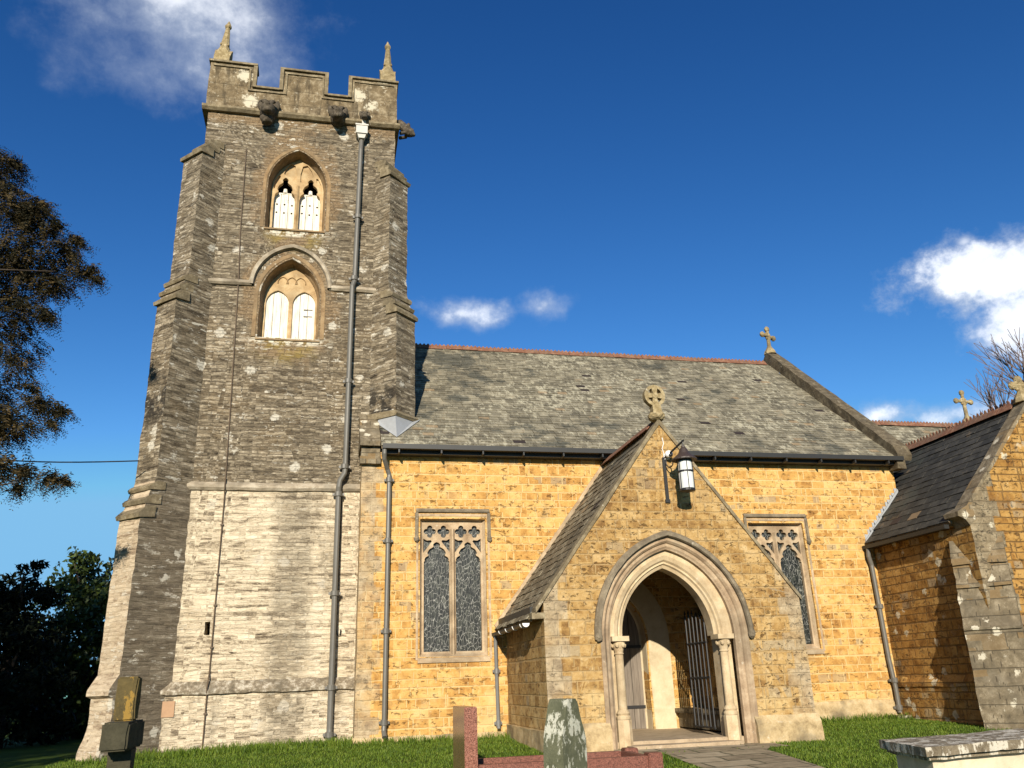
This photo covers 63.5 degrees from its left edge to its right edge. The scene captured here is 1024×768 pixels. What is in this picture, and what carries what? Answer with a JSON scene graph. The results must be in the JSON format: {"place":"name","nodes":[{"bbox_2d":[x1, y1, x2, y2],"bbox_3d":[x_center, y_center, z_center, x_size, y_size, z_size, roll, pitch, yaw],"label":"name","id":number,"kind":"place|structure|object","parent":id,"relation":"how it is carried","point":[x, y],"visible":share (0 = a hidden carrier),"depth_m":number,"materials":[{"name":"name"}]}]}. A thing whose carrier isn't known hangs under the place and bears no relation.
{"place":"outdoors","nodes":[
{"label":"outdoors","id":0,"kind":"place"},
{"bbox_2d":[0,698,1018,767],"bbox_3d":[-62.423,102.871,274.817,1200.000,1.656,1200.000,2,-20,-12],"label":"ground","id":1,"kind":"structure","parent":0,"point":[35,755],"depth_m":14.29,"materials":[{"name":"green plant"}]},
{"bbox_2d":[0,559,77,747],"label":"yew tree","id":2,"kind":"object","parent":1,"relation":"on","point":[18,636],"visible":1,"depth_m":20.42,"materials":[{"name":"green plant"}]},
{"bbox_2d":[0,145,111,510],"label":"yew tree","id":3,"kind":"object","parent":1,"relation":"on","point":[17,267],"visible":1,"depth_m":15.30,"materials":[{"name":"green plant"}]},
{"bbox_2d":[13,460,138,462],"bbox_3d":[-11.557,0.269,15.754,8.510,2.357,0.025,3,-20,-14],"label":"overhead cable","id":4,"kind":"object","parent":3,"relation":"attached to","point":[78,462],"visible":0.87,"depth_m":16.16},
{"bbox_2d":[5,546,113,740],"bbox_3d":[-12.154,7.741,23.796,4.566,6.208,3.473,2,-20,-12],"label":"holly tree","id":5,"kind":"object","parent":1,"relation":"on","point":[85,607],"visible":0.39,"depth_m":23.27,"materials":[{"name":"green plant"}]},
{"bbox_2d":[99,676,143,767],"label":"stone cross","id":6,"kind":"object","parent":1,"relation":"on","point":[121,737],"visible":1,"depth_m":5.99,"materials":[{"name":"grey stone"}]},
{"bbox_2d":[453,705,477,767],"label":"headstone","id":7,"kind":"object","parent":1,"relation":"on","point":[465,748],"visible":1,"depth_m":10.81,"materials":[{"name":"pink stone"}]},
{"bbox_2d":[76,22,1023,761],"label":"church","id":8,"kind":"structure","parent":1,"relation":"on","point":[350,506],"depth_m":17.35,"materials":[{"name":"stone"}]},
{"bbox_2d":[249,244,331,342],"bbox_3d":[-5.120,-2.025,19.155,1.860,2.495,0.540,2,-20,-12],"label":"tower window","id":9,"kind":"structure","parent":8,"relation":"in","point":[289,281],"depth_m":19.22,"materials":[{"name":"stone"}]},
{"bbox_2d":[260,146,330,233],"bbox_3d":[-5.228,-4.607,20.160,1.580,2.437,0.550,2,-20,-12],"label":"belfry window","id":10,"kind":"structure","parent":8,"relation":"in","point":[299,169],"depth_m":20.25,"materials":[{"name":"stone"}]},
{"bbox_2d":[414,509,491,662],"bbox_3d":[-1.200,4.062,16.840,1.635,3.040,0.339,2,-20,-12],"label":"nave window","id":11,"kind":"structure","parent":8,"relation":"in","point":[453,613],"depth_m":16.90,"materials":[{"name":"stone"}]},
{"bbox_2d":[622,609,645,728],"bbox_3d":[1.965,5.725,17.242,1.548,2.743,0.078,2,-20,-12],"label":"door","id":12,"kind":"structure","parent":8,"relation":"in","point":[636,706],"depth_m":17.23,"materials":[{"name":"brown wood"}]},
{"bbox_2d":[662,438,672,459],"bbox_3d":[2.861,1.166,15.217,0.162,0.421,0.197,2,-20,-12],"label":"sensor light","id":13,"kind":"object","parent":8,"relation":"attached to","point":[667,454],"visible":1,"depth_m":15.13,"materials":[{"name":"white plastic"}]},
{"bbox_2d":[662,439,696,502],"bbox_3d":[3.050,1.545,14.858,0.470,1.053,0.704,2,-20,-12],"label":"wall lantern","id":14,"kind":"object","parent":8,"relation":"attached to","point":[683,458],"depth_m":14.67,"materials":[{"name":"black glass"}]},
{"bbox_2d":[743,513,825,653],"bbox_3d":[5.976,4.402,18.347,1.625,3.043,0.331,2,-20,-12],"label":"nave window","id":15,"kind":"structure","parent":8,"relation":"in","point":[784,543],"depth_m":18.64,"materials":[{"name":"stone"}]},
{"bbox_2d":[543,698,586,767],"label":"headstone","id":16,"kind":"object","parent":1,"relation":"on","point":[564,742],"visible":1,"depth_m":7.59,"materials":[{"name":"grey stone"}]},
{"bbox_2d":[478,747,663,767],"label":"grave kerb","id":17,"kind":"structure","parent":1,"relation":"on","point":[628,757],"depth_m":11.07,"materials":[{"name":"pink stone"}]},
{"bbox_2d":[879,729,1023,767],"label":"chest tomb","id":18,"kind":"object","parent":1,"relation":"on","point":[999,749],"visible":1,"depth_m":7.36,"materials":[{"name":"grey stone"}]},
{"bbox_2d":[964,327,1023,416],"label":"bare tree","id":19,"kind":"object","parent":1,"relation":"on","point":[990,399],"visible":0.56,"depth_m":39.43,"materials":[{"name":"brown plant"}]},
{"bbox_2d":[0,0,1023,697],"label":"sky","id":20,"kind":"structure","parent":0,"point":[841,179],"materials":[{"name":"blue"}]},
{"bbox_2d":[599,743,823,767],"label":"path","id":21,"kind":"structure","parent":0,"point":[753,755],"depth_m":12.18,"materials":[{"name":"stone"}]}
]}

